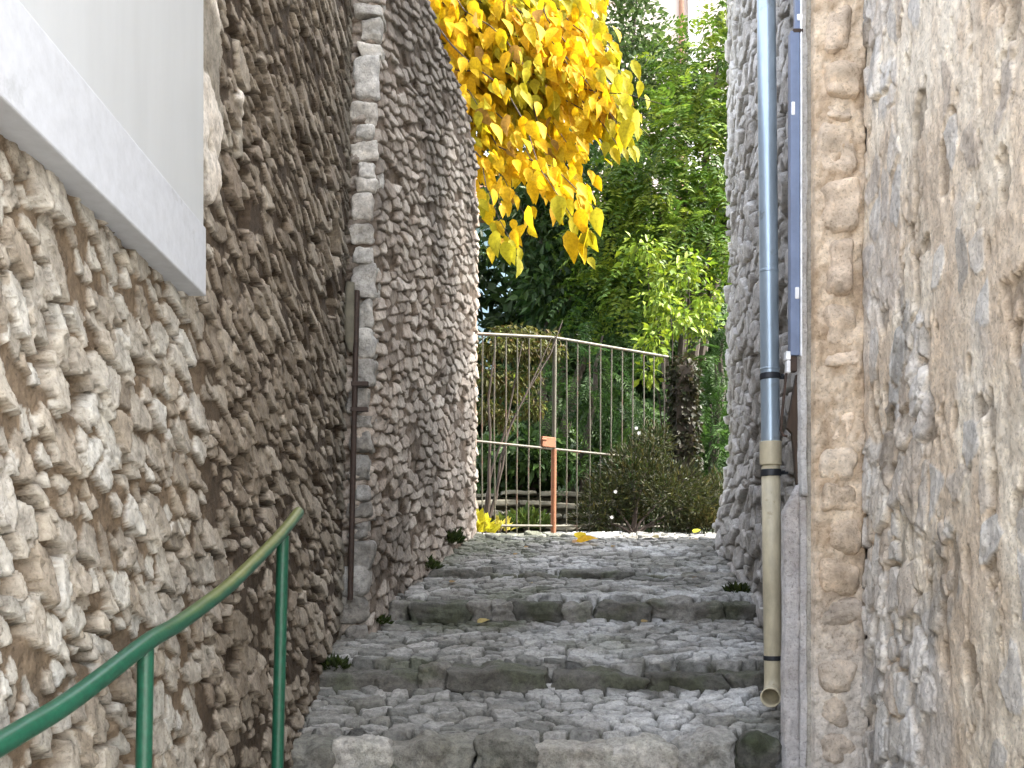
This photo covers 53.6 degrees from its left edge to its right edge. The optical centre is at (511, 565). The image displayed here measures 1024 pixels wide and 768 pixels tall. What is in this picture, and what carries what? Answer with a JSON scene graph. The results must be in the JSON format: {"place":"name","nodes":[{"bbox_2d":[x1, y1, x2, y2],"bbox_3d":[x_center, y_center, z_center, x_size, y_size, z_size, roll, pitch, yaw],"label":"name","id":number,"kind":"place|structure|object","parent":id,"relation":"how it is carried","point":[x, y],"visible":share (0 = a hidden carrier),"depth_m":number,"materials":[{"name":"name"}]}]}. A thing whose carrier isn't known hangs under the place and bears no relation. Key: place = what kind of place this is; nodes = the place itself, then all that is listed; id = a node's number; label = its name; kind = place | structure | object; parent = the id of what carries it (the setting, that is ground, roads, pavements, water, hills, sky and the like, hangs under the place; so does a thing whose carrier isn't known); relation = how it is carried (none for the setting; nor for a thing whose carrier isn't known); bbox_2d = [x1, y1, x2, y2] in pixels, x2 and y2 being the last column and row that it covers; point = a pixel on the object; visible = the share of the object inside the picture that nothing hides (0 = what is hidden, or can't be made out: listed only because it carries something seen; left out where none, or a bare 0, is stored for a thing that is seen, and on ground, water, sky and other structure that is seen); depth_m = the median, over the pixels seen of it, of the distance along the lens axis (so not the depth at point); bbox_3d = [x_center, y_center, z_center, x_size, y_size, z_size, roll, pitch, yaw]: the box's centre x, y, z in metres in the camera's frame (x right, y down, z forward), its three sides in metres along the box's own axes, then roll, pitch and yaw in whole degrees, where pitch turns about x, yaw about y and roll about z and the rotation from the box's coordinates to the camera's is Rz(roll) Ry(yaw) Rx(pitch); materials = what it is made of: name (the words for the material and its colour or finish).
{"place":"outdoors","nodes":[
{"label":"outdoors","id":0,"kind":"place"},
{"bbox_2d":[370,760,781,767],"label":"path","id":1,"kind":"structure","parent":0,"point":[393,766],"depth_m":4.45,"materials":[{"name":"grey stone"}]},
{"bbox_2d":[0,507,303,767],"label":"handrail","id":2,"kind":"object","parent":1,"relation":"on","point":[51,713],"visible":1,"depth_m":2.21,"materials":[{"name":"green metal"}]},
{"bbox_2d":[0,0,352,767],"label":"stone wall","id":3,"kind":"structure","parent":1,"relation":"on","point":[168,450],"depth_m":2.91,"materials":[{"name":"beige stone"}]},
{"bbox_2d":[0,0,205,295],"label":"window shutter","id":4,"kind":"object","parent":3,"relation":"attached to","point":[101,109],"depth_m":2.15,"materials":[{"name":"white paint"}]},
{"bbox_2d":[289,674,781,767],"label":"stone step","id":5,"kind":"object","parent":1,"relation":"on","point":[369,726],"visible":0.71,"depth_m":4.66,"materials":[{"name":"grey stone"}]},
{"bbox_2d":[319,613,763,698],"bbox_3d":[0.398,0.680,5.844,3.096,0.797,1.431,0,0,0],"label":"stone step","id":6,"kind":"object","parent":5,"relation":"on","point":[523,657],"visible":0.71,"depth_m":5.46,"materials":[{"name":"grey stone"}]},
{"bbox_2d":[320,651,351,670],"bbox_3d":[-0.930,0.517,5.319,0.191,0.129,0.228,0,0,0],"label":"weed clump","id":7,"kind":"object","parent":6,"relation":"on","point":[333,662],"visible":0.94,"depth_m":5.29,"materials":[{"name":"green plant"}]},
{"bbox_2d":[376,611,393,625],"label":"weed clump","id":8,"kind":"object","parent":6,"relation":"on","point":[382,618],"visible":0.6,"depth_m":6.16,"materials":[{"name":"green plant"}]},
{"bbox_2d":[477,618,488,622],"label":"fallen leaf","id":9,"kind":"object","parent":6,"relation":"on","point":[480,620],"visible":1,"depth_m":6.20,"materials":[{"name":"yellow plant"}]},
{"bbox_2d":[389,571,754,626],"bbox_3d":[0.398,0.398,6.872,3.096,0.740,1.216,0,0,0],"label":"stone step","id":10,"kind":"object","parent":6,"relation":"on","point":[677,598],"visible":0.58,"depth_m":6.46,"materials":[{"name":"grey stone"}]},
{"bbox_2d":[428,530,736,579],"bbox_3d":[0.398,0.142,8.043,3.096,0.895,1.634,0,0,0],"label":"stone step","id":11,"kind":"object","parent":10,"relation":"on","point":[478,555],"visible":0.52,"depth_m":7.82,"materials":[{"name":"grey stone"}]},
{"bbox_2d":[425,555,444,571],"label":"weed clump","id":12,"kind":"object","parent":11,"relation":"on","point":[432,563],"visible":0.55,"depth_m":7.34,"materials":[{"name":"green plant"}]},
{"bbox_2d":[445,526,466,543],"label":"weed clump","id":13,"kind":"object","parent":11,"relation":"on","point":[458,536],"visible":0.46,"depth_m":7.92,"materials":[{"name":"green plant"}]},
{"bbox_2d":[574,532,585,537],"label":"fallen leaf","id":14,"kind":"object","parent":11,"relation":"on","point":[578,534],"visible":0.74,"depth_m":8.51,"materials":[{"name":"yellow plant"}]},
{"bbox_2d":[576,535,597,542],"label":"fallen leaf","id":15,"kind":"object","parent":11,"relation":"on","point":[582,538],"visible":1,"depth_m":8.32,"materials":[{"name":"yellow plant"}]},
{"bbox_2d":[720,580,751,592],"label":"weed clump","id":16,"kind":"object","parent":10,"relation":"on","point":[740,586],"visible":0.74,"depth_m":6.72,"materials":[{"name":"green plant"}]},
{"bbox_2d":[733,729,782,767],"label":"step stone","id":17,"kind":"object","parent":1,"relation":"on","point":[754,748],"visible":1,"depth_m":4.33,"materials":[{"name":"grey stone"}]},
{"bbox_2d":[712,0,869,725],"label":"stone wall","id":18,"kind":"structure","parent":1,"relation":"on","point":[737,525],"depth_m":6.89,"materials":[{"name":"grey stone"}]},
{"bbox_2d":[757,0,787,706],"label":"downpipe","id":19,"kind":"object","parent":18,"relation":"attached to","point":[770,450],"visible":0.98,"depth_m":4.81,"materials":[{"name":"metal"}]},
{"bbox_2d":[780,0,810,767],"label":"cement pier","id":20,"kind":"structure","parent":1,"relation":"on","point":[795,672],"depth_m":4.40,"materials":[{"name":"grey concrete"}]},
{"bbox_2d":[779,0,802,437],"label":"cable duct","id":21,"kind":"object","parent":20,"relation":"attached to","point":[792,353],"visible":1,"depth_m":4.34,"materials":[{"name":"blue plastic"}]},
{"bbox_2d":[785,375,797,484],"bbox_3d":[1.228,-0.586,4.445,0.049,0.497,0.030,0,0,0],"label":"old board","id":22,"kind":"object","parent":20,"relation":"attached to","point":[791,428],"visible":0.95,"depth_m":4.43,"materials":[{"name":"brown wood"}]},
{"bbox_2d":[793,0,1023,767],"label":"stone wall","id":23,"kind":"structure","parent":1,"relation":"on","point":[917,331],"depth_m":3.76,"materials":[{"name":"beige stone"}]},
{"bbox_2d":[477,309,714,532],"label":"ground","id":24,"kind":"structure","parent":0,"point":[602,461],"depth_m":16.79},
{"bbox_2d":[340,0,480,640],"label":"stone wall","id":25,"kind":"structure","parent":24,"relation":"on","point":[413,246],"depth_m":6.66,"materials":[{"name":"grey stone"}]},
{"bbox_2d":[343,281,368,599],"bbox_3d":[-0.907,-0.720,5.880,0.151,1.843,0.070,0,0,0],"label":"thin pipe","id":26,"kind":"object","parent":25,"relation":"attached to","point":[351,315],"visible":0.99,"depth_m":5.87,"materials":[{"name":"metal"}]},
{"bbox_2d":[475,332,668,533],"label":"iron gate","id":27,"kind":"structure","parent":25,"relation":"attached to","point":[547,443],"depth_m":9.74,"materials":[{"name":"metal"}]},
{"bbox_2d":[475,227,508,439],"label":"broadleaf tree","id":28,"kind":"object","parent":24,"relation":"on","point":[485,281],"visible":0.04,"depth_m":16.84,"materials":[{"name":"green plant"}]},
{"bbox_2d":[476,175,526,416],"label":"blue house","id":29,"kind":"structure","parent":24,"relation":"on","point":[481,222],"depth_m":19.50,"materials":[{"name":"tile"}]},
{"bbox_2d":[476,320,569,532],"bbox_3d":[0.102,-1.334,9.809,1.162,2.078,0.535,0,0,-34],"label":"shrub","id":30,"kind":"object","parent":24,"relation":"on","point":[488,385],"visible":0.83,"depth_m":9.67,"materials":[{"name":"green plant"}]},
{"bbox_2d":[476,419,592,530],"bbox_3d":[-0.149,-1.009,13.606,2.153,1.733,3.000,0,0,-29],"label":"broadleaf tree","id":31,"kind":"object","parent":24,"relation":"on","point":[522,480],"visible":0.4,"depth_m":12.78,"materials":[{"name":"green plant"}]},
{"bbox_2d":[429,0,660,277],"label":"yellow tree","id":32,"kind":"object","parent":24,"relation":"on","point":[531,75],"visible":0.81,"depth_m":10.43,"materials":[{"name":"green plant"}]},
{"bbox_2d":[476,490,628,532],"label":"garden stairs","id":33,"kind":"structure","parent":24,"relation":"on","point":[545,505],"depth_m":12.28,"materials":[{"name":"stone"}]},
{"bbox_2d":[491,502,550,530],"bbox_3d":[0.122,-0.539,11.228,0.714,0.341,0.708,0,0,-41],"label":"leafy plant","id":34,"kind":"object","parent":33,"relation":"on","point":[522,515],"visible":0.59,"depth_m":11.05,"materials":[{"name":"green plant"}]},
{"bbox_2d":[476,198,641,445],"bbox_3d":[0.929,-3.728,17.054,3.496,4.815,2.946,0,0,0],"label":"broadleaf tree","id":35,"kind":"object","parent":24,"relation":"on","point":[496,316],"visible":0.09,"depth_m":16.44,"materials":[{"name":"green plant"}]},
{"bbox_2d":[476,126,698,479],"bbox_3d":[0.932,-4.135,15.030,3.632,5.926,2.608,0,0,41],"label":"laurel tree","id":36,"kind":"object","parent":24,"relation":"on","point":[548,255],"visible":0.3,"depth_m":14.61,"materials":[{"name":"green plant"}]},
{"bbox_2d":[477,293,704,516],"bbox_3d":[0.947,-2.036,12.991,3.085,3.101,2.188,0,0,0],"label":"yew tree","id":37,"kind":"object","parent":24,"relation":"on","point":[594,390],"visible":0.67,"depth_m":12.85,"materials":[{"name":"green plant"}]},
{"bbox_2d":[546,0,731,417],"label":"locust tree","id":38,"kind":"object","parent":24,"relation":"on","point":[692,197],"visible":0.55,"depth_m":13.29,"materials":[{"name":"green plant"}]},
{"bbox_2d":[560,0,726,232],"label":"pink house","id":39,"kind":"structure","parent":24,"relation":"on","point":[679,7],"depth_m":24.00,"materials":[{"name":"tile"}]},
{"bbox_2d":[567,418,724,533],"bbox_3d":[1.466,-0.858,10.277,1.881,1.343,1.030,0,0,0],"label":"broom shrub","id":40,"kind":"object","parent":24,"relation":"on","point":[648,482],"visible":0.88,"depth_m":10.14,"materials":[{"name":"green plant"}]},
{"bbox_2d":[563,388,728,531],"bbox_3d":[1.834,-1.302,13.601,2.447,2.316,3.062,0,0,0],"label":"shrub","id":41,"kind":"object","parent":24,"relation":"on","point":[596,446],"visible":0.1,"depth_m":13.44,"materials":[{"name":"green plant"}]},
{"bbox_2d":[570,0,727,419],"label":"poplar tree","id":42,"kind":"object","parent":24,"relation":"on","point":[628,49],"visible":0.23,"depth_m":17.57,"materials":[{"name":"green plant"}]},
{"bbox_2d":[592,210,727,408],"bbox_3d":[2.851,-3.744,17.213,3.498,5.056,2.728,0,0,20],"label":"broadleaf tree","id":43,"kind":"object","parent":24,"relation":"on","point":[639,388],"visible":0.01,"depth_m":16.82,"materials":[{"name":"green plant"}]},
{"bbox_2d":[614,229,724,466],"bbox_3d":[1.840,-2.127,11.307,1.329,3.464,1.192,0,0,0],"label":"elder shrub","id":44,"kind":"object","parent":24,"relation":"on","point":[651,312],"visible":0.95,"depth_m":11.38,"materials":[{"name":"green plant"}]},
{"bbox_2d":[661,352,704,532],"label":"tree trunk","id":45,"kind":"object","parent":24,"relation":"on","point":[684,380],"visible":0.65,"depth_m":10.86,"materials":[{"name":"brown plant"}]},
{"bbox_2d":[656,350,729,495],"bbox_3d":[2.852,-1.509,13.619,1.852,2.714,3.003,0,0,0],"label":"broadleaf tree","id":46,"kind":"object","parent":24,"relation":"on","point":[704,389],"visible":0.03,"depth_m":13.43,"materials":[{"name":"green plant"}]},
{"bbox_2d":[655,143,730,403],"bbox_3d":[3.830,-4.346,16.614,3.735,6.567,3.121,0,0,0],"label":"broadleaf tree","id":47,"kind":"object","parent":24,"relation":"on","point":[715,330],"depth_m":15.96,"materials":[{"name":"green plant"}]},
{"bbox_2d":[659,290,729,509],"bbox_3d":[2.359,-1.880,11.737,1.410,2.877,1.678,0,0,0],"label":"yew tree","id":48,"kind":"object","parent":24,"relation":"on","point":[719,387],"visible":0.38,"depth_m":11.63,"materials":[{"name":"green plant"}]},
{"bbox_2d":[480,531,715,540],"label":"path","id":49,"kind":"structure","parent":0,"point":[639,539],"depth_m":8.67,"materials":[{"name":"grey stone"}]},
{"bbox_2d":[476,508,501,532],"bbox_3d":[-0.322,-0.401,9.201,0.428,0.266,0.444,0,0,30],"label":"yellow plant","id":50,"kind":"object","parent":49,"relation":"on","point":[483,523],"visible":0.56,"depth_m":9.13,"materials":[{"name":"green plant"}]},
{"bbox_2d":[496,515,517,532],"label":"yellow plant","id":51,"kind":"object","parent":49,"relation":"on","point":[500,529],"visible":0.3,"depth_m":9.58,"materials":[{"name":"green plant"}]},
{"bbox_2d":[675,506,717,530],"bbox_3d":[2.015,-0.510,10.412,0.732,0.324,0.726,0,0,-41],"label":"weed clump","id":52,"kind":"object","parent":49,"relation":"on","point":[706,521],"visible":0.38,"depth_m":10.22,"materials":[{"name":"green plant"}]}
]}

